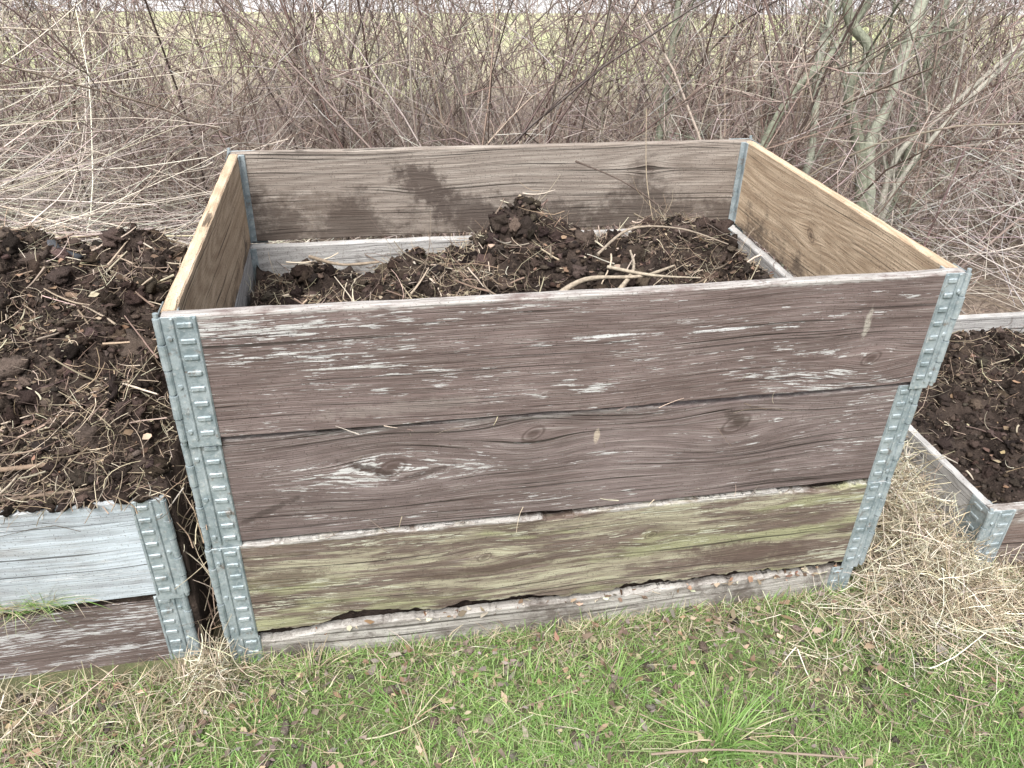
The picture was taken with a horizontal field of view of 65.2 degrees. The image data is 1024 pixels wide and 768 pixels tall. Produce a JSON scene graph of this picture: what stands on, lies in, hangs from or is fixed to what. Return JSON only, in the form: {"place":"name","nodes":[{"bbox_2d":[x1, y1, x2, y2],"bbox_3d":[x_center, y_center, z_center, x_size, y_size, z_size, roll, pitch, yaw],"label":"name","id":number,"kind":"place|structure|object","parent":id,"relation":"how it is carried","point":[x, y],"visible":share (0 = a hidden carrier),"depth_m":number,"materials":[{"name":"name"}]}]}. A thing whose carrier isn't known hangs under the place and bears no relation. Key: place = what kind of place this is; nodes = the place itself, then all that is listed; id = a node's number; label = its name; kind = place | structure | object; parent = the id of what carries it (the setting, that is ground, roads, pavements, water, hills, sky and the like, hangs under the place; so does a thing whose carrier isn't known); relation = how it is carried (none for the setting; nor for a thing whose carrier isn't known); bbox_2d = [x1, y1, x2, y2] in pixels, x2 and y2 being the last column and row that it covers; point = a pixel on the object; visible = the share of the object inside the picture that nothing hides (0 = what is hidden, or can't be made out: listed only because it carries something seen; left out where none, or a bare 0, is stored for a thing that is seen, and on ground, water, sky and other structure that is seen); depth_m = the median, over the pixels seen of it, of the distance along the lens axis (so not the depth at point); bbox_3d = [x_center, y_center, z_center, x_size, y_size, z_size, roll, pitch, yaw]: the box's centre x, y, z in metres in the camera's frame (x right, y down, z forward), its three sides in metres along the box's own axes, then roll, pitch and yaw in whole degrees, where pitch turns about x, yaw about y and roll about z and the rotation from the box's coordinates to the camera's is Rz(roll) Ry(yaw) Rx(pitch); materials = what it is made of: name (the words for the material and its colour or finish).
{"place":"outdoors","nodes":[
{"label":"outdoors","id":0,"kind":"place"},
{"bbox_2d":[0,503,1023,767],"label":"grass","id":1,"kind":"structure","parent":0,"point":[702,729],"depth_m":1.34,"materials":[{"name":"green plant"}]},
{"bbox_2d":[0,11,1023,767],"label":"ground","id":2,"kind":"structure","parent":0,"point":[972,303],"depth_m":1.43,"materials":[{"name":"beige plant"}]},
{"bbox_2d":[0,495,201,678],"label":"compost bin","id":3,"kind":"object","parent":2,"relation":"on","point":[101,553],"visible":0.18,"depth_m":1.31,"materials":[{"name":"wood"}]},
{"bbox_2d":[0,483,155,517],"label":"soil crumbs","id":4,"kind":"object","parent":3,"relation":"on","point":[7,512],"visible":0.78,"depth_m":1.22,"materials":[{"name":"brown soil"}]},
{"bbox_2d":[0,198,216,651],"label":"compost heap","id":5,"kind":"object","parent":3,"relation":"in","point":[82,376],"visible":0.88,"depth_m":1.35,"materials":[{"name":"soil"}]},
{"bbox_2d":[39,240,83,260],"bbox_3d":[-0.902,-0.243,1.585,0.113,0.087,0.054,-4,32,-9],"label":"stone","id":6,"kind":"object","parent":5,"relation":"on","point":[75,255],"visible":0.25,"depth_m":1.58,"materials":[{"name":"grey stone"}]},
{"bbox_2d":[0,292,221,646],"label":"fallen twigs","id":7,"kind":"object","parent":2,"relation":"on","point":[40,465],"visible":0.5,"depth_m":1.23,"materials":[{"name":"brown wood"}]},
{"bbox_2d":[0,0,1023,286],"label":"hedge","id":8,"kind":"object","parent":2,"relation":"on","point":[326,102],"visible":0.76,"depth_m":2.62,"materials":[{"name":"brown plant"}]},
{"bbox_2d":[0,413,1023,767],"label":"dry grass","id":9,"kind":"structure","parent":2,"relation":"on","point":[920,551],"depth_m":1.52,"materials":[{"name":"plant"}]},
{"bbox_2d":[0,0,1023,325],"bbox_3d":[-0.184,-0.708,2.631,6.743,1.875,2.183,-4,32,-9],"label":"brushwood pile","id":10,"kind":"object","parent":2,"relation":"on","point":[34,212],"visible":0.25,"depth_m":2.36,"materials":[{"name":"brown plant"}]},
{"bbox_2d":[0,562,1023,767],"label":"fallen leaves","id":11,"kind":"object","parent":2,"relation":"on","point":[461,613],"visible":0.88,"depth_m":1.38,"materials":[{"name":"brown plant"}]},
{"bbox_2d":[1,563,1023,767],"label":"soil crumbs","id":12,"kind":"object","parent":2,"relation":"on","point":[703,647],"visible":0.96,"depth_m":1.35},
{"bbox_2d":[23,396,1023,767],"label":"fallen twigs","id":13,"kind":"object","parent":2,"relation":"on","point":[683,696],"visible":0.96,"depth_m":1.30,"materials":[{"name":"brown wood"}]},
{"bbox_2d":[152,135,971,663],"bbox_3d":[0.040,0.015,1.705,1.220,0.842,0.815,-4,32,-9],"label":"compost bin","id":14,"kind":"object","parent":2,"relation":"on","point":[840,341],"visible":0.86,"depth_m":1.34,"materials":[{"name":"wood"}]},
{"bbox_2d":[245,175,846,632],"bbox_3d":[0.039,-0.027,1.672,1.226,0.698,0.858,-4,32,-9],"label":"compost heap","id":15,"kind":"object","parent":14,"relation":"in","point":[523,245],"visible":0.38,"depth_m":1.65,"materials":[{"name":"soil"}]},
{"bbox_2d":[308,109,727,290],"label":"fallen twigs","id":16,"kind":"object","parent":15,"relation":"on","point":[627,278],"visible":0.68,"depth_m":1.56,"materials":[{"name":"beige wood"}]},
{"bbox_2d":[638,0,744,140],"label":"sapling","id":17,"kind":"object","parent":2,"relation":"on","point":[667,77],"visible":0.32,"depth_m":2.71,"materials":[{"name":"grey plant"}]},
{"bbox_2d":[622,0,871,227],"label":"sapling","id":18,"kind":"object","parent":2,"relation":"on","point":[801,81],"visible":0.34,"depth_m":2.44,"materials":[{"name":"grey plant"}]},
{"bbox_2d":[779,0,913,270],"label":"sapling","id":19,"kind":"object","parent":2,"relation":"on","point":[830,14],"visible":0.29,"depth_m":2.43,"materials":[{"name":"grey plant"}]},
{"bbox_2d":[800,0,993,209],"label":"sapling","id":20,"kind":"object","parent":2,"relation":"on","point":[858,33],"visible":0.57,"depth_m":2.44,"materials":[{"name":"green plant"}]},
{"bbox_2d":[777,0,1023,223],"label":"sapling","id":21,"kind":"object","parent":2,"relation":"on","point":[876,124],"visible":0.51,"depth_m":2.50,"materials":[{"name":"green plant"}]},
{"bbox_2d":[875,0,974,222],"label":"sapling","id":22,"kind":"object","parent":2,"relation":"on","point":[911,131],"visible":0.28,"depth_m":2.71,"materials":[{"name":"grey plant"}]},
{"bbox_2d":[846,0,1023,218],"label":"sapling","id":23,"kind":"object","parent":2,"relation":"on","point":[904,147],"visible":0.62,"depth_m":2.54,"materials":[{"name":"grey plant"}]},
{"bbox_2d":[889,0,982,231],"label":"sapling","id":24,"kind":"object","parent":2,"relation":"on","point":[930,70],"visible":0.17,"depth_m":2.83,"materials":[{"name":"grey plant"}]},
{"bbox_2d":[866,0,1023,220],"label":"sapling","id":25,"kind":"object","parent":2,"relation":"on","point":[936,133],"visible":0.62,"depth_m":2.50,"materials":[{"name":"grey plant"}]},
{"bbox_2d":[891,312,1023,568],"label":"compost bin","id":26,"kind":"object","parent":2,"relation":"on","point":[1002,525],"visible":0.14,"depth_m":1.64,"materials":[{"name":"wood"}]},
{"bbox_2d":[911,318,1023,503],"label":"compost heap","id":27,"kind":"object","parent":26,"relation":"in","point":[969,411],"visible":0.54,"depth_m":1.93,"materials":[{"name":"soil"}]},
{"bbox_2d":[1,0,1023,15],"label":"sky","id":28,"kind":"structure","parent":0,"point":[297,7],"depth_m":9.34,"materials":[{"name":"white"}]}
]}

